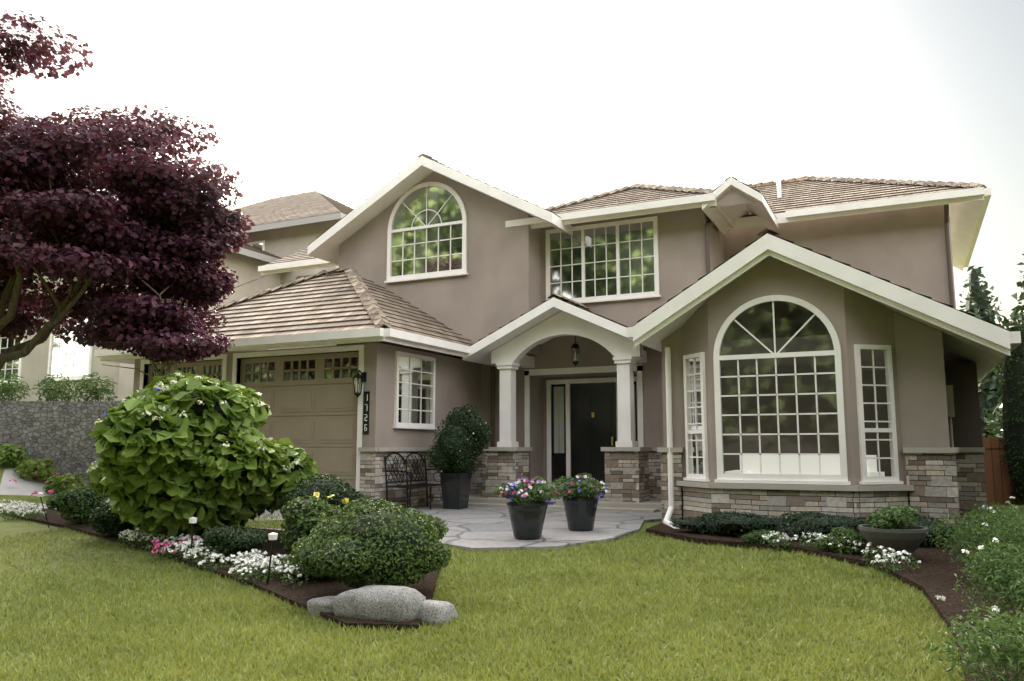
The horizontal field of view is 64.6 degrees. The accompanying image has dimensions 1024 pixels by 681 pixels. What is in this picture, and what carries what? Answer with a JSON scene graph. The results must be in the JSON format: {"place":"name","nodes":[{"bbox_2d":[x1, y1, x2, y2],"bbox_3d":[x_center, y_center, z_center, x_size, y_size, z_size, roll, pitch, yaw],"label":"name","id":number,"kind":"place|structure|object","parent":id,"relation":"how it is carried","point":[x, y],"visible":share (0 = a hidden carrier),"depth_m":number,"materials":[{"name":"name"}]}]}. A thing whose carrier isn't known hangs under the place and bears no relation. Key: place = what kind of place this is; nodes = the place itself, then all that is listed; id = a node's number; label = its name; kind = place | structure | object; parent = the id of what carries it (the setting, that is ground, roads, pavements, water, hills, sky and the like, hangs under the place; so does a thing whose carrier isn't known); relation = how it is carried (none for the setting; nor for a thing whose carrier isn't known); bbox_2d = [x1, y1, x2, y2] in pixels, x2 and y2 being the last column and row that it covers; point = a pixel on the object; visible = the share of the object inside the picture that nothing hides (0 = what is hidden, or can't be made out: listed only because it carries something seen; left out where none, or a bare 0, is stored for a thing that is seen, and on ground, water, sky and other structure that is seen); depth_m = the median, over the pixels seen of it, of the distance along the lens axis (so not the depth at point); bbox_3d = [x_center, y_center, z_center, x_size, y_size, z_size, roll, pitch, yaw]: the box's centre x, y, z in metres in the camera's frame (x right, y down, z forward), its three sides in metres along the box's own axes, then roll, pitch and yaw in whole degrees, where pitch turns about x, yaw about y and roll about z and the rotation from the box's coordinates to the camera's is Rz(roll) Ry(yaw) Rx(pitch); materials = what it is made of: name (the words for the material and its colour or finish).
{"place":"outdoors","nodes":[
{"label":"outdoors","id":0,"kind":"place"},
{"bbox_2d":[0,468,52,495],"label":"driveway slope","id":1,"kind":"structure","parent":0,"point":[24,486],"depth_m":16.05,"materials":[{"name":"concrete"}]},
{"bbox_2d":[34,499,283,529],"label":"flowers","id":2,"kind":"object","parent":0,"point":[277,512],"depth_m":12.88,"materials":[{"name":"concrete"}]},
{"bbox_2d":[0,191,352,400],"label":"neighbour house","id":3,"kind":"structure","parent":0,"point":[287,225],"depth_m":27.69,"materials":[{"name":"paint"}]},
{"bbox_2d":[0,457,1023,680],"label":"lawn","id":4,"kind":"structure","parent":0,"point":[13,528],"depth_m":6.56,"materials":[{"name":"green plant"}]},
{"bbox_2d":[0,372,117,495],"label":"shrubs","id":5,"kind":"object","parent":4,"relation":"on","point":[36,471],"visible":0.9,"depth_m":17.51,"materials":[{"name":"green plant"}]},
{"bbox_2d":[0,401,121,485],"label":"stone retaining wall","id":6,"kind":"structure","parent":4,"relation":"on","point":[56,432],"depth_m":17.31,"materials":[{"name":"grey stone"}]},
{"bbox_2d":[0,7,243,370],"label":"japanese maple tree","id":7,"kind":"object","parent":4,"relation":"on","point":[56,215],"visible":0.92,"depth_m":10.90,"materials":[{"name":"purple plant"}]},
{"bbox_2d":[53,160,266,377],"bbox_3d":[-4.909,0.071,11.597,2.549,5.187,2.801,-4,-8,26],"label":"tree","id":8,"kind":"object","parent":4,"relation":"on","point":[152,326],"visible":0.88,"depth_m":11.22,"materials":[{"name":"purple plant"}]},
{"bbox_2d":[0,508,445,628],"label":"bed mulch","id":9,"kind":"object","parent":4,"relation":"on","point":[303,594],"visible":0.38,"depth_m":7.01,"materials":[{"name":"brown soil"}]},
{"bbox_2d":[0,499,45,523],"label":"white flowers","id":10,"kind":"object","parent":9,"relation":"on","point":[22,509],"visible":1,"depth_m":12.35,"materials":[{"name":"white plant"}]},
{"bbox_2d":[45,485,108,522],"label":"lavender shrub","id":11,"kind":"object","parent":9,"relation":"on","point":[77,504],"visible":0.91,"depth_m":11.23,"materials":[{"name":"green plant"}]},
{"bbox_2d":[88,502,140,535],"bbox_3d":[-4.889,2.257,10.123,0.711,0.538,0.883,6,-10,-40],"label":"shrub bed","id":12,"kind":"object","parent":9,"relation":"on","point":[104,519],"visible":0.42,"depth_m":9.91,"materials":[{"name":"green plant"}]},
{"bbox_2d":[37,492,277,584],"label":"path lights","id":13,"kind":"object","parent":9,"relation":"on","point":[271,536],"visible":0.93,"depth_m":8.14,"materials":[{"name":"black metal"}]},
{"bbox_2d":[144,537,197,563],"bbox_3d":[-3.470,2.212,8.588,0.871,0.251,0.562,7,-10,-43],"label":"pink flower bed","id":14,"kind":"object","parent":9,"relation":"on","point":[156,544],"visible":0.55,"depth_m":8.43,"materials":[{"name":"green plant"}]},
{"bbox_2d":[86,370,320,542],"bbox_3d":[-3.663,1.388,9.502,2.484,2.112,2.746,-4,-8,26],"label":"hydrangea shrub","id":15,"kind":"object","parent":9,"relation":"on","point":[177,449],"visible":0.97,"depth_m":8.73,"materials":[{"name":"green plant"}]},
{"bbox_2d":[118,527,313,587],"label":"white flowers","id":16,"kind":"object","parent":9,"relation":"on","point":[256,560],"visible":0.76,"depth_m":7.65,"materials":[{"name":"white plant"}]},
{"bbox_2d":[200,525,268,560],"bbox_3d":[-2.824,2.092,8.213,0.670,0.438,0.710,2,-8,-13],"label":"shrub bed","id":17,"kind":"object","parent":9,"relation":"on","point":[226,541],"visible":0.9,"depth_m":8.03,"materials":[{"name":"green plant"}]},
{"bbox_2d":[281,536,334,580],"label":"plant","id":18,"kind":"object","parent":9,"relation":"on","point":[294,548],"visible":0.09,"depth_m":7.16,"materials":[{"name":"green plant"}]},
{"bbox_2d":[279,495,341,553],"bbox_3d":[-1.876,1.897,7.973,0.982,0.748,0.800,-4,-8,26],"label":"rose shrub","id":19,"kind":"object","parent":9,"relation":"on","point":[302,516],"visible":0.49,"depth_m":7.75,"materials":[{"name":"green plant"}]},
{"bbox_2d":[279,473,365,518],"bbox_3d":[-2.111,1.918,8.940,1.076,0.896,0.898,-4,-8,26],"label":"bush","id":20,"kind":"object","parent":9,"relation":"on","point":[326,487],"visible":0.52,"depth_m":8.73,"materials":[{"name":"green plant"}]},
{"bbox_2d":[313,492,348,516],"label":"yellow flowers","id":21,"kind":"object","parent":9,"relation":"on","point":[344,500],"visible":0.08,"depth_m":8.08,"materials":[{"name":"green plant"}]},
{"bbox_2d":[292,496,451,588],"bbox_3d":[-1.120,1.704,6.547,1.271,0.841,1.161,1,-8,-8],"label":"azalea shrub","id":22,"kind":"object","parent":9,"relation":"on","point":[380,541],"visible":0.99,"depth_m":6.32,"materials":[{"name":"green plant"}]},
{"bbox_2d":[307,585,457,626],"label":"bed edging rocks","id":23,"kind":"object","parent":9,"relation":"on","point":[389,603],"visible":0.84,"depth_m":5.68,"materials":[{"name":"stone"}]},
{"bbox_2d":[406,504,661,550],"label":"patio","id":24,"kind":"structure","parent":4,"relation":"on","point":[481,528],"depth_m":10.40,"materials":[{"name":"grey stone"}]},
{"bbox_2d":[384,452,441,509],"bbox_3d":[-1.576,2.379,13.626,0.591,0.984,1.248,-4,-8,26],"label":"bench","id":25,"kind":"object","parent":24,"relation":"on","point":[411,485],"visible":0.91,"depth_m":13.54,"materials":[{"name":"black metal"}]},
{"bbox_2d":[426,404,492,508],"bbox_3d":[-0.927,1.971,13.858,1.090,1.779,1.044,-4,-8,26],"label":"potted shrub","id":26,"kind":"object","parent":24,"relation":"on","point":[462,439],"visible":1,"depth_m":13.68,"materials":[{"name":"green plant"}]},
{"bbox_2d":[492,471,565,538],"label":"pot flowers","id":27,"kind":"object","parent":24,"relation":"on","point":[527,512],"visible":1,"depth_m":9.21,"materials":[{"name":"grey plastic"}]},
{"bbox_2d":[549,472,607,530],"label":"pot flowers","id":28,"kind":"object","parent":24,"relation":"on","point":[580,511],"visible":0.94,"depth_m":10.07,"materials":[{"name":"grey plastic"}]},
{"bbox_2d":[94,153,1020,529],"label":"house","id":29,"kind":"structure","parent":4,"relation":"on","point":[824,345],"depth_m":14.31,"materials":[{"name":"paint"}]},
{"bbox_2d":[147,352,358,490],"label":"garage doors","id":30,"kind":"structure","parent":29,"relation":"attached to","point":[328,444],"depth_m":13.94,"materials":[{"name":"paint"}]},
{"bbox_2d":[352,370,369,433],"bbox_3d":[-2.496,1.002,13.246,0.225,1.050,0.247,-4,-8,26],"label":"wall lantern","id":31,"kind":"object","parent":29,"relation":"attached to","point":[366,406],"visible":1,"depth_m":13.29,"materials":[{"name":"black metal"}]},
{"bbox_2d":[468,311,661,512],"bbox_3d":[1.108,1.269,14.998,4.150,3.540,2.500,-4,-8,26],"label":"porch","id":32,"kind":"object","parent":4,"relation":"on","point":[595,428],"visible":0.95,"depth_m":15.04,"materials":[{"name":"paint"}]},
{"bbox_2d":[646,522,1023,680],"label":"bed mulch","id":33,"kind":"object","parent":4,"relation":"on","point":[932,576],"visible":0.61,"depth_m":6.94,"materials":[{"name":"brown soil"}]},
{"bbox_2d":[670,511,791,536],"bbox_3d":[2.543,2.189,9.486,0.833,0.376,1.371,7,-10,-44],"label":"juniper shrub","id":34,"kind":"object","parent":33,"relation":"on","point":[733,523],"visible":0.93,"depth_m":9.27,"materials":[{"name":"green plant"}]},
{"bbox_2d":[741,529,780,543],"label":"flowering plant","id":35,"kind":"object","parent":33,"relation":"on","point":[755,536],"visible":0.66,"depth_m":8.58,"materials":[{"name":"green plant"}]},
{"bbox_2d":[775,511,866,541],"bbox_3d":[3.530,2.081,8.800,1.259,0.412,0.931,-1,-8,9],"label":"juniper shrub","id":36,"kind":"object","parent":33,"relation":"on","point":[810,522],"visible":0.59,"depth_m":8.67,"materials":[{"name":"green plant"}]},
{"bbox_2d":[738,527,920,577],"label":"white flowers","id":37,"kind":"object","parent":33,"relation":"on","point":[875,558],"visible":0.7,"depth_m":7.45,"materials":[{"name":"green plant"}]},
{"bbox_2d":[815,527,867,553],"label":"flowering plant","id":38,"kind":"object","parent":33,"relation":"on","point":[838,534],"visible":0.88,"depth_m":7.86,"materials":[{"name":"green plant"}]},
{"bbox_2d":[858,505,928,559],"bbox_3d":[3.575,1.795,7.598,0.600,0.488,0.595,2,-8,-11],"label":"planter bowl with plants","id":39,"kind":"object","parent":33,"relation":"on","point":[888,527],"visible":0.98,"depth_m":7.43,"materials":[{"name":"grey concrete"}]},
{"bbox_2d":[868,515,957,546],"bbox_3d":[4.192,2.054,8.628,1.021,0.420,0.848,-4,-8,26],"label":"juniper shrub","id":40,"kind":"object","parent":33,"relation":"on","point":[924,523],"visible":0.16,"depth_m":8.34,"materials":[{"name":"green plant"}]},
{"bbox_2d":[925,496,1023,680],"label":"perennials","id":41,"kind":"object","parent":33,"relation":"on","point":[1001,533],"visible":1,"depth_m":5.00,"materials":[{"name":"green plant"}]},
{"bbox_2d":[959,265,1012,437],"bbox_3d":[20.798,1.240,35.727,5.783,9.255,6.071,-4,-8,26],"label":"conifer tree","id":42,"kind":"object","parent":4,"relation":"on","point":[978,302],"visible":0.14,"depth_m":35.48,"materials":[{"name":"green plant"}]},
{"bbox_2d":[982,438,1023,503],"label":"wooden fence","id":43,"kind":"object","parent":4,"relation":"on","point":[999,487],"depth_m":15.61,"materials":[{"name":"brown wood"}]},
{"bbox_2d":[984,284,1023,437],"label":"conifer tree","id":44,"kind":"object","parent":4,"relation":"on","point":[992,421],"visible":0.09,"depth_m":28.46,"materials":[{"name":"green plant"}]},
{"bbox_2d":[988,254,1023,437],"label":"conifer tree","id":45,"kind":"object","parent":4,"relation":"on","point":[1012,316],"visible":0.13,"depth_m":22.97,"materials":[{"name":"green plant"}]},
{"bbox_2d":[996,310,1023,504],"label":"cedar tree","id":46,"kind":"object","parent":4,"relation":"on","point":[1012,413],"visible":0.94,"depth_m":15.23,"materials":[{"name":"green plant"}]},
{"bbox_2d":[0,0,1023,327],"label":"sky","id":47,"kind":"structure","parent":0,"point":[544,103],"materials":[{"name":"white"}]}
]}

